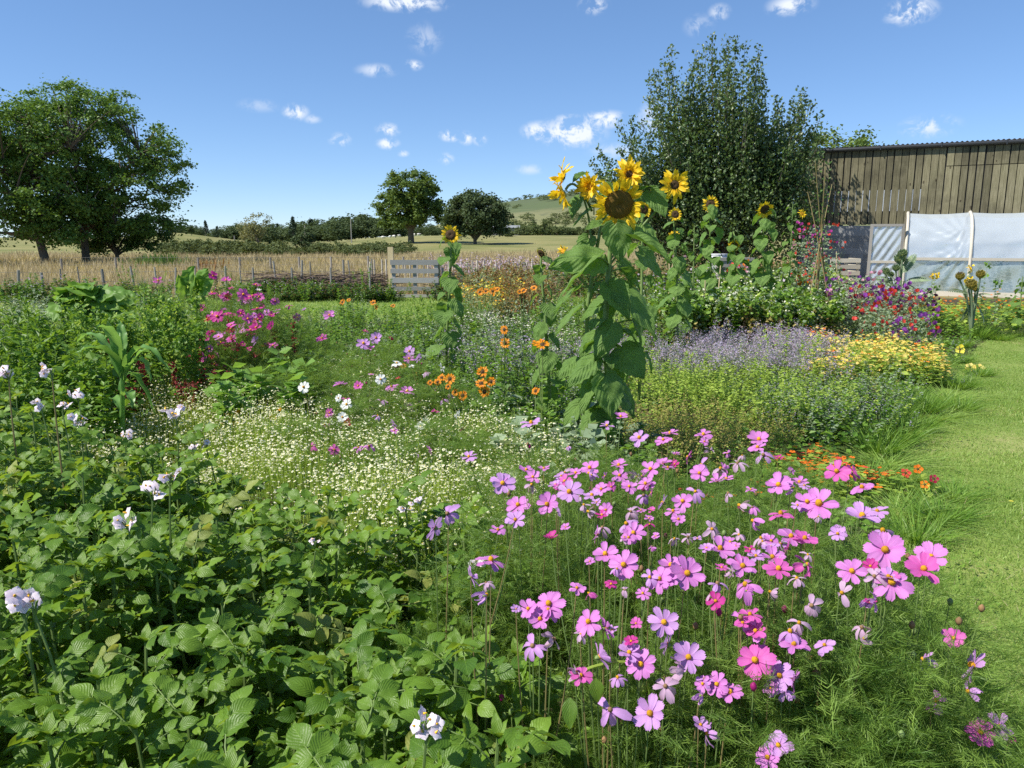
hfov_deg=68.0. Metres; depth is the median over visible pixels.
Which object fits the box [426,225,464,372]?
sunflower plant
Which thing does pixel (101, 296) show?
rhubarb plant
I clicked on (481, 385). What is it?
daisy plant
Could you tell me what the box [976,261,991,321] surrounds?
stalk plant
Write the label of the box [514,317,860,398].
violet haze
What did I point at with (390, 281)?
tall weed
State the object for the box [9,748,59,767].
potato plant
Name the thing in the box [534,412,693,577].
cosmos plant
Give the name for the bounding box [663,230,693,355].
sunflower plant
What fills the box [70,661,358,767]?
potato plant
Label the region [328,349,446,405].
feathery plant
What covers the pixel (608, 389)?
sunflower plant
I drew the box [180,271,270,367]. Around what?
cosmos plant
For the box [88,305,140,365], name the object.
quinoa plant
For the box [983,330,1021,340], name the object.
grass tuft
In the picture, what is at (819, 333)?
orange nasturtiums
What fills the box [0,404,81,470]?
potato plant
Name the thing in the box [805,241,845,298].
sweet pea plant
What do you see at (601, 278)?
barn side growth
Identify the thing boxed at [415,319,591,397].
blue haze
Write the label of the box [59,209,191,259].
elder tree
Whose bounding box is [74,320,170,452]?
corn plant
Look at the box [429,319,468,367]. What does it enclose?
tall weed
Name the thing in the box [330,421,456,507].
feathery plant
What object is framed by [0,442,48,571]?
potato plant
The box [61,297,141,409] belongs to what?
quinoa plant
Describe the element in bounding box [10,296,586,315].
lawn grass
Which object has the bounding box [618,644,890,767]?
cosmos plant
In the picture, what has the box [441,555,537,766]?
cosmos plant
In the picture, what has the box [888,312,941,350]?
sweet pea plant
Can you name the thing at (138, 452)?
potato plant
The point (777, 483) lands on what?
cosmos plant
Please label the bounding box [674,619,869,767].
cosmos plant
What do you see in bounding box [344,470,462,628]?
potato plant
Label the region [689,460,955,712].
cosmos plant
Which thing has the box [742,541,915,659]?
feathery plant
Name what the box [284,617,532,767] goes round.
potato plant
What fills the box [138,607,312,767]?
potato plant
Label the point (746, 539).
feathery plant
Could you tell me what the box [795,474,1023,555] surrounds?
grass tuft
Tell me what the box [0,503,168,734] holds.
potato plant
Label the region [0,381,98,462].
willowy weed
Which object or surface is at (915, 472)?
nasturtium bloom
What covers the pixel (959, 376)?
grass tuft
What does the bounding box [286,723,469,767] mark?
potato plant
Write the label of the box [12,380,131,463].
willowy weed
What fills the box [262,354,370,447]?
feathery plant
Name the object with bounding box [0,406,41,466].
potato plant
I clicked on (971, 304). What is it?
artichoke plant
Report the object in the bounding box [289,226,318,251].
hedge tree
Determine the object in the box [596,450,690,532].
feathery plant
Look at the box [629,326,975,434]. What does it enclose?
mixed gap growth
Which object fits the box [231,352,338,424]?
feathery plant
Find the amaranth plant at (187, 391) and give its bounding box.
[174,380,201,452]
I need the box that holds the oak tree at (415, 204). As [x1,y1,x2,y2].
[368,166,445,242]
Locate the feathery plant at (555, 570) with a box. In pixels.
[502,503,641,690]
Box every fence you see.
[0,259,373,296]
[60,256,485,273]
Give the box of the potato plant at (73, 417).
[37,413,142,532]
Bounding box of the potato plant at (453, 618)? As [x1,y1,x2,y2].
[386,560,577,741]
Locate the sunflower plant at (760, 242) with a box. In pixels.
[749,200,778,293]
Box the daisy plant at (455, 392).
[445,384,481,466]
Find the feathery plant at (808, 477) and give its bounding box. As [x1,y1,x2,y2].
[721,448,851,549]
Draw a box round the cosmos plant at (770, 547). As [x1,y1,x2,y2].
[620,506,974,767]
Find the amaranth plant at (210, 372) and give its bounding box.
[192,351,237,428]
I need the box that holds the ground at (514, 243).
[0,233,1023,766]
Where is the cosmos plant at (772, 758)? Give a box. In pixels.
[675,730,794,767]
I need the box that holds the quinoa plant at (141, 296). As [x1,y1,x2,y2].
[133,284,182,407]
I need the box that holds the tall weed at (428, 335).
[414,320,432,361]
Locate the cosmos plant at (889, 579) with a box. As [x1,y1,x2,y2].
[696,518,1023,767]
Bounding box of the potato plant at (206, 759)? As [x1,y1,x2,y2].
[139,748,224,767]
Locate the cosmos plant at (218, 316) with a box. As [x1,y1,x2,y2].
[183,302,275,385]
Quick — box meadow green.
[0,253,758,295]
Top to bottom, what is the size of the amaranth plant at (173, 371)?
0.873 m
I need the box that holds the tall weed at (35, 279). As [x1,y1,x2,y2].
[26,273,36,298]
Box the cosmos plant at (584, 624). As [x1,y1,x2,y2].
[552,587,655,767]
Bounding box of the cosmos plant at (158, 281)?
[114,269,214,345]
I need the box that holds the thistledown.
[426,251,597,282]
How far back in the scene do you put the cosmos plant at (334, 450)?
4.16 m
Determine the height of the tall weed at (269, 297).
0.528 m
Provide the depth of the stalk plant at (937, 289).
12.91 m
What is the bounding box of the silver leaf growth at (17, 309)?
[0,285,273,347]
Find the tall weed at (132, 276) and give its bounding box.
[116,261,136,289]
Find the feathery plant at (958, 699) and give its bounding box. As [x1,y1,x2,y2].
[900,642,980,757]
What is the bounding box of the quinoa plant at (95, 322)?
[72,310,106,358]
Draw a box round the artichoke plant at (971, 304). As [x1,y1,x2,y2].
[948,269,989,339]
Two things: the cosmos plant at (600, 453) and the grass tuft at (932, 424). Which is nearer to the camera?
the cosmos plant at (600, 453)
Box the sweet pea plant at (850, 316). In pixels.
[827,294,863,343]
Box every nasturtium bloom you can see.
[898,468,915,486]
[910,464,927,482]
[911,480,934,496]
[922,475,940,491]
[954,344,964,363]
[964,363,975,370]
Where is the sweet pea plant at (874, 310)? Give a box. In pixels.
[852,305,900,350]
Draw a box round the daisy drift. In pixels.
[7,350,573,655]
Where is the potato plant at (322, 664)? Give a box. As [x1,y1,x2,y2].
[197,589,405,767]
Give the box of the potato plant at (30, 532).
[0,494,130,658]
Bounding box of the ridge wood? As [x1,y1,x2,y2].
[164,209,519,242]
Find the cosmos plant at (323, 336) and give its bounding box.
[291,310,353,364]
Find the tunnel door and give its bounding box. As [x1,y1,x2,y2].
[865,224,904,290]
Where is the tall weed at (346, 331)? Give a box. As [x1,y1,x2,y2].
[311,318,351,352]
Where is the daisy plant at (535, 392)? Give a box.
[524,387,554,440]
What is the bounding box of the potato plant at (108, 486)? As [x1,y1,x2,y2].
[38,478,179,601]
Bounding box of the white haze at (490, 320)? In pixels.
[458,296,579,359]
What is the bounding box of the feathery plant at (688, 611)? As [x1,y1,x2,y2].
[623,557,771,736]
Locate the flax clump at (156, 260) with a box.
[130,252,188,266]
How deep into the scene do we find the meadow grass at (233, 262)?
41.23 m
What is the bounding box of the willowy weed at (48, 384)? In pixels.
[4,364,60,417]
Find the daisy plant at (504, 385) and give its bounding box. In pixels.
[484,325,516,416]
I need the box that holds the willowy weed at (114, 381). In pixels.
[4,356,143,455]
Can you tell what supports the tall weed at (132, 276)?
on the ground at (514, 243)
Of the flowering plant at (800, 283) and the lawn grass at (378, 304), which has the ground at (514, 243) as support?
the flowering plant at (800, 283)
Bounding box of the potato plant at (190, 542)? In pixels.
[114,513,320,767]
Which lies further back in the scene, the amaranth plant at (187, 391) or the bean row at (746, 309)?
the bean row at (746, 309)
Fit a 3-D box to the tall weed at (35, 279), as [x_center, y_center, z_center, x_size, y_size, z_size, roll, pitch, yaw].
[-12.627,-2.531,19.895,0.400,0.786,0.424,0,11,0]
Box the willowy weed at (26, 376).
[0,343,43,418]
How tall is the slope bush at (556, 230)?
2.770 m
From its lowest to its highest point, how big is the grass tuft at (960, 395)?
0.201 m
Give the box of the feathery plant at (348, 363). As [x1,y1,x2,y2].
[308,345,402,398]
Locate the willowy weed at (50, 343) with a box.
[0,311,57,392]
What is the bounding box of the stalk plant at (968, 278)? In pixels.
[959,264,974,321]
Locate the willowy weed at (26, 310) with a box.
[0,299,67,363]
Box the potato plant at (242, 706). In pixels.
[184,684,343,767]
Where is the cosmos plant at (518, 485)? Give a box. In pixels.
[428,410,617,619]
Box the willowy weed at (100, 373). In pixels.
[9,337,118,449]
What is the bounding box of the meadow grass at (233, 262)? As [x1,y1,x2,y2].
[0,248,774,295]
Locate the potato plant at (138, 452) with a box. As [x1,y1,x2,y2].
[72,422,217,535]
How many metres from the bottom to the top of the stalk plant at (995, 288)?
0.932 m
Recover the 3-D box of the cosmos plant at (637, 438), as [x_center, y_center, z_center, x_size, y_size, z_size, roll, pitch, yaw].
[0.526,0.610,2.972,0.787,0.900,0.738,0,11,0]
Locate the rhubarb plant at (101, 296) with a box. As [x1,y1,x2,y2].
[45,281,138,336]
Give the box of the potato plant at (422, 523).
[391,494,503,624]
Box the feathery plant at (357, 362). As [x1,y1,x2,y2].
[298,351,382,414]
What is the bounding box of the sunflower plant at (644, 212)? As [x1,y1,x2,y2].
[624,203,657,418]
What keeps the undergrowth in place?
on the ground at (514, 243)
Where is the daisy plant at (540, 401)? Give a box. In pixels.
[532,339,565,426]
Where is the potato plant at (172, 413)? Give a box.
[129,404,223,513]
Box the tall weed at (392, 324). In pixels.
[380,300,397,336]
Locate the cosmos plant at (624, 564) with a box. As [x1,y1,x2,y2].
[544,521,671,767]
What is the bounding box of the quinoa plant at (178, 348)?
[129,301,209,454]
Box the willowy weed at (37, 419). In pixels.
[0,408,61,442]
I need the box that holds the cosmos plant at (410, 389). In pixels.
[360,376,467,441]
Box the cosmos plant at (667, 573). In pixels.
[599,553,709,767]
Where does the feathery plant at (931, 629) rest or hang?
on the ground at (514, 243)
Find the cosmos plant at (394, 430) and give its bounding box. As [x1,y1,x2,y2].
[354,409,466,486]
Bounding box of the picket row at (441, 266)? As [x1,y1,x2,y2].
[369,258,532,284]
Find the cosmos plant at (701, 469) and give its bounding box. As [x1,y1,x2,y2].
[582,450,795,675]
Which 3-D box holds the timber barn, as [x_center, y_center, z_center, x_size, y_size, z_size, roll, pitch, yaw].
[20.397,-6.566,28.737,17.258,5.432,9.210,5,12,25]
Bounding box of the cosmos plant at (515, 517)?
[393,504,524,739]
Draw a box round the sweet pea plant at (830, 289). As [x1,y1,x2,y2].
[824,275,864,340]
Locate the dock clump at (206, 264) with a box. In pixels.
[199,258,229,270]
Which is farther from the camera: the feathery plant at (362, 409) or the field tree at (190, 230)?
the field tree at (190, 230)
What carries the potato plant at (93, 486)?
on the ground at (514, 243)
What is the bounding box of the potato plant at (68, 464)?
[20,362,138,556]
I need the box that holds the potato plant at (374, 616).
[292,572,444,738]
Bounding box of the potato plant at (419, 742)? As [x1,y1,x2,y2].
[307,662,570,767]
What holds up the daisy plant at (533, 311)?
on the ground at (514, 243)
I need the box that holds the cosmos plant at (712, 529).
[546,466,821,767]
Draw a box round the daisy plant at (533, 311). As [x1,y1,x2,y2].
[512,285,538,365]
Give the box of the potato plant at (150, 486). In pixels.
[71,480,229,670]
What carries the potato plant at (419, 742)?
on the ground at (514, 243)
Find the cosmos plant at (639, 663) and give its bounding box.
[598,641,663,767]
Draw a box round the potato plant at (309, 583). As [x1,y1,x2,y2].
[208,525,382,725]
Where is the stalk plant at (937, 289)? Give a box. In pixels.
[925,285,939,321]
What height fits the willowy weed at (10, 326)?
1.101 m
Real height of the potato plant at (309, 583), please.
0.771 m
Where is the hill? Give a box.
[392,193,870,236]
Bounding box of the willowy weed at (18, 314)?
[0,294,39,379]
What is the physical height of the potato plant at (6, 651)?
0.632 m
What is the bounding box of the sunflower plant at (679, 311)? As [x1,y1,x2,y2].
[657,207,692,361]
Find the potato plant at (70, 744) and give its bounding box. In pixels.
[0,629,255,767]
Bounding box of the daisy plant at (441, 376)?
[427,373,476,423]
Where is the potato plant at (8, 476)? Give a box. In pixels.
[0,468,31,562]
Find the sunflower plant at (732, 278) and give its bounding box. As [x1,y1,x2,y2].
[724,232,749,293]
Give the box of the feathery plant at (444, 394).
[364,381,476,449]
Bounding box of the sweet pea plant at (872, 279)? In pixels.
[831,270,882,338]
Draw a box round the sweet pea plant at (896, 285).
[862,277,914,339]
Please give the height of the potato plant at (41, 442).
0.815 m
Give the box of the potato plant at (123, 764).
[118,757,161,767]
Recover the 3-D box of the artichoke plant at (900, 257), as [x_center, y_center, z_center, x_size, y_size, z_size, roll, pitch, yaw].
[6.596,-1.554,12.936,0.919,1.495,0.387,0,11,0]
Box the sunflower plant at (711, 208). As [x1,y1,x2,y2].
[695,195,725,296]
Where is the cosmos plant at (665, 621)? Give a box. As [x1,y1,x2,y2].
[595,587,706,767]
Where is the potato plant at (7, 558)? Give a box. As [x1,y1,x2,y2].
[0,447,139,624]
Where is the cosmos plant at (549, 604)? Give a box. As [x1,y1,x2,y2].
[488,582,609,767]
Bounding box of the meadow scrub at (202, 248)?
[153,237,417,255]
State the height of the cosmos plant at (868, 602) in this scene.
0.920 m
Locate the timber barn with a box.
[796,138,1023,284]
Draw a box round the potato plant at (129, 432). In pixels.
[95,429,183,532]
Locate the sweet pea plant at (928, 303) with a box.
[894,286,940,345]
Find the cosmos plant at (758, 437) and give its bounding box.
[655,430,863,603]
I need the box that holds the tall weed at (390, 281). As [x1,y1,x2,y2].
[378,279,392,300]
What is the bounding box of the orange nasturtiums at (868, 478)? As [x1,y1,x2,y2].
[680,443,913,521]
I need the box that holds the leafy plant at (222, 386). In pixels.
[202,345,319,468]
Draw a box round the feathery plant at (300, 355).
[223,342,345,413]
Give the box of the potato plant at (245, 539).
[117,467,264,660]
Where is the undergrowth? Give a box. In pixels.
[52,288,313,435]
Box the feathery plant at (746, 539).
[680,494,805,615]
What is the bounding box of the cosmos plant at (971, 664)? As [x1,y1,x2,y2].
[878,628,1023,767]
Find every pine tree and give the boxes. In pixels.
[200,220,209,233]
[287,217,297,235]
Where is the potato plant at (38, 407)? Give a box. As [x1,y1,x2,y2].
[30,398,81,491]
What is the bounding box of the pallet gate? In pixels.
[390,260,438,297]
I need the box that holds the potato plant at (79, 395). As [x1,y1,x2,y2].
[40,388,145,484]
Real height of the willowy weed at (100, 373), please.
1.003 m
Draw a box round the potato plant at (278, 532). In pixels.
[187,490,304,614]
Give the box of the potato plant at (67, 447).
[52,401,125,488]
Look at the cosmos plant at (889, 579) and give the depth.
1.54 m
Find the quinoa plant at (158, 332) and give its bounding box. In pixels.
[119,308,166,442]
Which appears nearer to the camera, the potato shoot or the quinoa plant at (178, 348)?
the potato shoot
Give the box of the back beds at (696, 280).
[626,260,853,319]
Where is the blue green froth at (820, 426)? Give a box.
[723,369,927,445]
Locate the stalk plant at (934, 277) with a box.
[927,272,939,331]
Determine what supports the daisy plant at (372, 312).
on the ground at (514, 243)
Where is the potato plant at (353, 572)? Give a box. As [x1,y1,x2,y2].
[236,490,410,662]
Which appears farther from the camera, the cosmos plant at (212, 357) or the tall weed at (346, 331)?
the tall weed at (346, 331)
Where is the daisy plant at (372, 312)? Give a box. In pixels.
[364,300,394,344]
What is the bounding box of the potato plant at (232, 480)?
[178,439,276,578]
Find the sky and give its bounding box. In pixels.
[0,0,1023,236]
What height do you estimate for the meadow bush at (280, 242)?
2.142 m
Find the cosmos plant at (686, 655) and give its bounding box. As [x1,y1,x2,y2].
[669,641,728,767]
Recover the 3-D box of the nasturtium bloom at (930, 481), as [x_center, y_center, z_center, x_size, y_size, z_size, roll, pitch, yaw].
[2.680,0.643,4.864,0.110,0.131,0.097,0,11,0]
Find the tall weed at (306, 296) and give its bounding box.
[295,276,310,301]
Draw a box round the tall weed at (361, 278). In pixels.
[352,263,371,301]
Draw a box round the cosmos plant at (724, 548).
[547,533,846,767]
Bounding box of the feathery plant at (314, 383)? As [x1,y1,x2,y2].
[246,353,356,447]
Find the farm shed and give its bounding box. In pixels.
[493,225,519,234]
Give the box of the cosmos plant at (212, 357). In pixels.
[158,336,252,420]
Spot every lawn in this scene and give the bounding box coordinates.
[0,298,631,322]
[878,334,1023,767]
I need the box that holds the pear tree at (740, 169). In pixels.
[588,31,827,269]
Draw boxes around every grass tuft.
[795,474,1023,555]
[804,432,981,484]
[835,414,930,456]
[838,398,994,444]
[839,455,930,486]
[845,494,985,546]
[849,412,947,445]
[863,555,1022,652]
[865,535,963,585]
[869,387,932,418]
[878,481,1012,528]
[878,598,959,642]
[879,405,965,433]
[880,379,951,403]
[882,386,964,413]
[886,390,1013,428]
[887,577,1023,671]
[897,374,1017,404]
[900,469,1017,503]
[909,620,976,684]
[925,368,994,386]
[925,391,1012,412]
[927,335,969,346]
[928,638,1021,705]
[932,357,965,370]
[933,370,996,389]
[943,351,988,363]
[945,337,985,347]
[948,651,1023,767]
[949,361,1019,376]
[951,684,1023,756]
[953,325,1023,339]
[959,321,1004,340]
[964,321,1008,338]
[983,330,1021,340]
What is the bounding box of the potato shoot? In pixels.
[562,631,669,729]
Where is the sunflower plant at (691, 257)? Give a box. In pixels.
[682,225,701,303]
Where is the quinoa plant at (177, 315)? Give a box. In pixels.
[169,297,193,380]
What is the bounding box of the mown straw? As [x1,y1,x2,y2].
[854,375,1023,758]
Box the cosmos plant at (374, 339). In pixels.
[322,329,422,397]
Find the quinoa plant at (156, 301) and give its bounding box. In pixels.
[106,285,170,391]
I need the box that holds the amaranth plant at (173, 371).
[165,339,207,428]
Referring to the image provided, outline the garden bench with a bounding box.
[715,258,754,280]
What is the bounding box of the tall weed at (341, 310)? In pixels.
[336,286,352,332]
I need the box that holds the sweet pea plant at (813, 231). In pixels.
[791,221,846,296]
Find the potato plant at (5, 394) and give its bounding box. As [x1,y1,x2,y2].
[0,389,71,469]
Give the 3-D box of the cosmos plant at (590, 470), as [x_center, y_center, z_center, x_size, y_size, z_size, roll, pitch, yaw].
[0.399,0.720,2.243,0.795,0.954,0.743,0,11,0]
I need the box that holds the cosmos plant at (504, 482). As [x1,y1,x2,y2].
[407,465,639,746]
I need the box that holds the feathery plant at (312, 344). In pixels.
[265,327,352,388]
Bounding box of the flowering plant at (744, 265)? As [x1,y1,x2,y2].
[740,259,753,279]
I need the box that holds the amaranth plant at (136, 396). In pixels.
[111,381,138,428]
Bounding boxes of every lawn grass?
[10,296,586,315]
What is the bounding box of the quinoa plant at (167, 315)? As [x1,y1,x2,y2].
[151,281,210,444]
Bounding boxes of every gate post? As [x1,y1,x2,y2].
[387,247,393,286]
[435,253,439,286]
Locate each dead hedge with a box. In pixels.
[236,267,407,295]
[417,268,562,297]
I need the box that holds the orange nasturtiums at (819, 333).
[804,326,839,360]
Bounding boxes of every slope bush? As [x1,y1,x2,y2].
[505,230,515,236]
[513,224,526,234]
[530,222,553,234]
[550,226,564,234]
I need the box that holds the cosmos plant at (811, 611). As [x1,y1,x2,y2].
[664,565,994,767]
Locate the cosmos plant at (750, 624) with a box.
[581,579,912,767]
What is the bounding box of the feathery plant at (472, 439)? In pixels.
[370,420,510,513]
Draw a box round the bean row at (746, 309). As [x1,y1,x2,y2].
[642,280,847,350]
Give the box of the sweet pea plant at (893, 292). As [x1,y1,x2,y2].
[878,284,923,345]
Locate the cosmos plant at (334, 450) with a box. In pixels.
[291,430,444,530]
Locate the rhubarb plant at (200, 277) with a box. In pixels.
[175,266,213,322]
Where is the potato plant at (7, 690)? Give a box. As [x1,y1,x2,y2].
[0,582,93,767]
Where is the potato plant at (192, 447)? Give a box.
[161,443,242,541]
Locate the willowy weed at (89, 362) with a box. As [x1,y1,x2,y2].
[0,343,119,445]
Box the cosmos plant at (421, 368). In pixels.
[360,342,468,404]
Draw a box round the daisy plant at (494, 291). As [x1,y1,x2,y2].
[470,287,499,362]
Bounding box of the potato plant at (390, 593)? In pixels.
[347,544,542,675]
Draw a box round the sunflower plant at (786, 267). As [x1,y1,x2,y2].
[775,203,806,292]
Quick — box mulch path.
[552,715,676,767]
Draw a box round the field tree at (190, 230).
[187,226,195,234]
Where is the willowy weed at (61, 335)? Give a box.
[57,321,101,372]
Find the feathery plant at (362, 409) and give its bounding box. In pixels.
[318,376,432,458]
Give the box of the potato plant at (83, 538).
[63,522,178,629]
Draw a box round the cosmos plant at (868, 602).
[668,574,1003,767]
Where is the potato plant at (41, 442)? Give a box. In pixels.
[0,407,96,469]
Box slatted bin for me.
[830,258,860,290]
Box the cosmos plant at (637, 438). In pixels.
[560,429,745,581]
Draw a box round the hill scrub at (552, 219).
[501,189,602,228]
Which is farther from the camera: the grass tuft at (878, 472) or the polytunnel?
the polytunnel
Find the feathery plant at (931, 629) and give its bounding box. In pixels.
[856,588,981,719]
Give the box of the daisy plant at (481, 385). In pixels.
[468,366,496,434]
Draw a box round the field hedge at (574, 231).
[519,225,602,234]
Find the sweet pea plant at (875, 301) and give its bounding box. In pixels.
[839,282,896,341]
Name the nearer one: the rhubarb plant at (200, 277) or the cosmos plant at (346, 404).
the cosmos plant at (346, 404)
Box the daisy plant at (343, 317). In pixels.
[338,298,353,339]
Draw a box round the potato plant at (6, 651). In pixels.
[0,644,17,733]
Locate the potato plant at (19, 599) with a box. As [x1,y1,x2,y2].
[0,566,214,767]
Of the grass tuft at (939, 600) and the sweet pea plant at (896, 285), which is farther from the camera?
the sweet pea plant at (896, 285)
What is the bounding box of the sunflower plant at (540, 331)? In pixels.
[530,247,566,425]
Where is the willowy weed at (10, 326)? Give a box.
[1,306,78,376]
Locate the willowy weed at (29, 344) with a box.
[0,319,38,390]
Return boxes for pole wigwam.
[798,127,845,340]
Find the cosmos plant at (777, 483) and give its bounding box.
[643,471,924,707]
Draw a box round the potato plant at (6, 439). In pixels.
[0,432,67,517]
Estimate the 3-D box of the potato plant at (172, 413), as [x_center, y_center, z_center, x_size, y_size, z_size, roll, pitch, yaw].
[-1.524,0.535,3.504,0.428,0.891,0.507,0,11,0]
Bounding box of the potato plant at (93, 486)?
[33,455,143,545]
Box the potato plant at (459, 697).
[365,629,579,763]
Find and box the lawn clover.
[847,372,1023,765]
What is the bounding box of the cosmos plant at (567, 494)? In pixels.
[443,468,681,767]
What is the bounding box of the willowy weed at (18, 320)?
[8,312,119,394]
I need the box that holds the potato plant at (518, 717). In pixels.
[388,623,600,767]
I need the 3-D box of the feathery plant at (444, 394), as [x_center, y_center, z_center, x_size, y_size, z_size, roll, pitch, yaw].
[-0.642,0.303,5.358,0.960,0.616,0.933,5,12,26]
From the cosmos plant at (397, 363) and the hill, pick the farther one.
the hill
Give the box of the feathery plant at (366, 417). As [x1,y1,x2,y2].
[278,391,425,483]
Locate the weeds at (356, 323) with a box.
[294,294,488,373]
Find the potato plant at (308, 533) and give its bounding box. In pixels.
[237,482,379,636]
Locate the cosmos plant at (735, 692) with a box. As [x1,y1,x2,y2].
[693,683,743,767]
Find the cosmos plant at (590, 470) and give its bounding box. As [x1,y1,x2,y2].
[519,458,743,759]
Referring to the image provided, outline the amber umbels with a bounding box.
[445,276,536,326]
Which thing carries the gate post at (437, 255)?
on the ground at (514, 243)
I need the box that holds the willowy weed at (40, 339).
[0,331,84,409]
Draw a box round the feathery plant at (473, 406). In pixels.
[399,392,553,471]
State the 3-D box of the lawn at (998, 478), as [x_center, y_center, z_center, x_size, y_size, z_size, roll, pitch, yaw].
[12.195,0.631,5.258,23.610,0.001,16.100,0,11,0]
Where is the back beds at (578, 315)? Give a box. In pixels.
[531,282,690,358]
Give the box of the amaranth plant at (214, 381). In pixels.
[208,365,231,432]
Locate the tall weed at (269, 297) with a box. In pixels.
[267,284,278,305]
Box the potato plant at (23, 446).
[0,365,84,553]
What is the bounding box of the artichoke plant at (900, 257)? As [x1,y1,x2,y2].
[874,249,930,326]
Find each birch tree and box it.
[235,222,260,241]
[238,212,272,243]
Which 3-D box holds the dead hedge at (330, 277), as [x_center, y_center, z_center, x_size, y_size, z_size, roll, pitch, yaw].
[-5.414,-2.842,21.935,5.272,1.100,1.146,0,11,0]
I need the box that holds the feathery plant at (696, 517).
[643,482,764,622]
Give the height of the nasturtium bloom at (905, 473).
0.141 m
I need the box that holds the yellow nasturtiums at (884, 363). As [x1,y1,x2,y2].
[797,325,951,396]
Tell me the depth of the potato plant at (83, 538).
2.41 m
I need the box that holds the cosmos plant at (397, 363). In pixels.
[388,360,504,436]
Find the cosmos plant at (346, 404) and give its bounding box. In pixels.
[242,381,412,493]
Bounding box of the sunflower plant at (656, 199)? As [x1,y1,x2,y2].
[548,155,689,443]
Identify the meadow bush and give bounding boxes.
[175,242,197,254]
[230,238,266,254]
[265,238,288,250]
[317,243,334,253]
[369,246,384,255]
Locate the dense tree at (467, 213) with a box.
[438,187,514,243]
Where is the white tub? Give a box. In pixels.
[711,253,727,277]
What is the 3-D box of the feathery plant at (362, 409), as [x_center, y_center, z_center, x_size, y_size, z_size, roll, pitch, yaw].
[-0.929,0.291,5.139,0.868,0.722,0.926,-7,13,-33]
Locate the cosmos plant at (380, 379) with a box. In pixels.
[289,360,417,466]
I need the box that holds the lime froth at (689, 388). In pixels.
[625,322,866,440]
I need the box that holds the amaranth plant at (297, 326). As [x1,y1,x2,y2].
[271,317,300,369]
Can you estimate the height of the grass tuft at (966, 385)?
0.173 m
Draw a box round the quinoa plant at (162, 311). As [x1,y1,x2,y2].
[136,296,184,406]
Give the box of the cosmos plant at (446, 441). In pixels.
[389,404,513,500]
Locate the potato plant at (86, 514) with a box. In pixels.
[2,503,193,767]
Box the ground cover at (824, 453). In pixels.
[0,305,980,767]
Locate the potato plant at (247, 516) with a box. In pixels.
[140,503,282,628]
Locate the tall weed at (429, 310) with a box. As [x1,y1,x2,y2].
[408,282,438,332]
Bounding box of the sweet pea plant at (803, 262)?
[778,241,844,293]
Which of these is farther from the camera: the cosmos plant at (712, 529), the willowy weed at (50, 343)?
the willowy weed at (50, 343)
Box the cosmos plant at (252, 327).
[211,307,301,387]
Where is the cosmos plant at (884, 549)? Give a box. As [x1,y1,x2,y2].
[726,531,1023,767]
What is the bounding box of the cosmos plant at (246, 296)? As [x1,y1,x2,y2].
[210,266,296,386]
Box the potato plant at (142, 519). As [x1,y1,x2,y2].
[120,479,259,669]
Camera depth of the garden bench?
17.15 m
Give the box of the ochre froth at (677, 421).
[616,385,808,489]
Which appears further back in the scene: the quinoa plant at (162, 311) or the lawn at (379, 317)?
the lawn at (379, 317)
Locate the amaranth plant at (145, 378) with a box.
[127,358,152,439]
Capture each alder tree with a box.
[0,73,198,263]
[0,87,125,263]
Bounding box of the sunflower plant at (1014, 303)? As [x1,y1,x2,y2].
[1002,276,1023,335]
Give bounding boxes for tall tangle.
[266,311,592,422]
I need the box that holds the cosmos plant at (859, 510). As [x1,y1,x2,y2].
[696,483,1021,759]
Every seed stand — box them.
[451,256,559,319]
[497,275,562,328]
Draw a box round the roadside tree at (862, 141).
[795,123,897,225]
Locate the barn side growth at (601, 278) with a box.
[518,258,841,299]
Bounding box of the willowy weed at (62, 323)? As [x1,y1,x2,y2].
[40,312,100,354]
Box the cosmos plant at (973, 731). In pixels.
[900,680,1015,767]
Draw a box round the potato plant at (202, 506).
[109,446,231,578]
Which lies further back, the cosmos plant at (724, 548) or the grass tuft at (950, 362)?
the grass tuft at (950, 362)
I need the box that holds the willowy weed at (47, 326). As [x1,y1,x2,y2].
[24,305,92,355]
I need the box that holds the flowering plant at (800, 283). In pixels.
[795,274,810,295]
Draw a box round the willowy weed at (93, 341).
[6,321,118,416]
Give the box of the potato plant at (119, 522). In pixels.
[54,507,227,708]
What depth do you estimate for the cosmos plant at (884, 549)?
1.64 m
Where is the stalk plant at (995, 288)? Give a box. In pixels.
[988,280,1002,324]
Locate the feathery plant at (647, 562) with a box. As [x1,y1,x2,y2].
[584,513,718,655]
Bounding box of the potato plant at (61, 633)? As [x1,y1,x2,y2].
[0,524,175,767]
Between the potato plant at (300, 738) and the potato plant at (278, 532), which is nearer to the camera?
the potato plant at (300, 738)
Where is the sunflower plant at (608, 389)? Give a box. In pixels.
[547,178,671,456]
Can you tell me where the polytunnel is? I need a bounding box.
[902,211,1023,297]
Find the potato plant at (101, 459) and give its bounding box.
[29,457,105,510]
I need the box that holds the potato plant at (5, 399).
[0,393,50,441]
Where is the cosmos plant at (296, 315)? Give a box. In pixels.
[240,283,330,367]
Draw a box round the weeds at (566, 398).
[280,306,597,427]
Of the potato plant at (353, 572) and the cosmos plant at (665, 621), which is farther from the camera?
the potato plant at (353, 572)

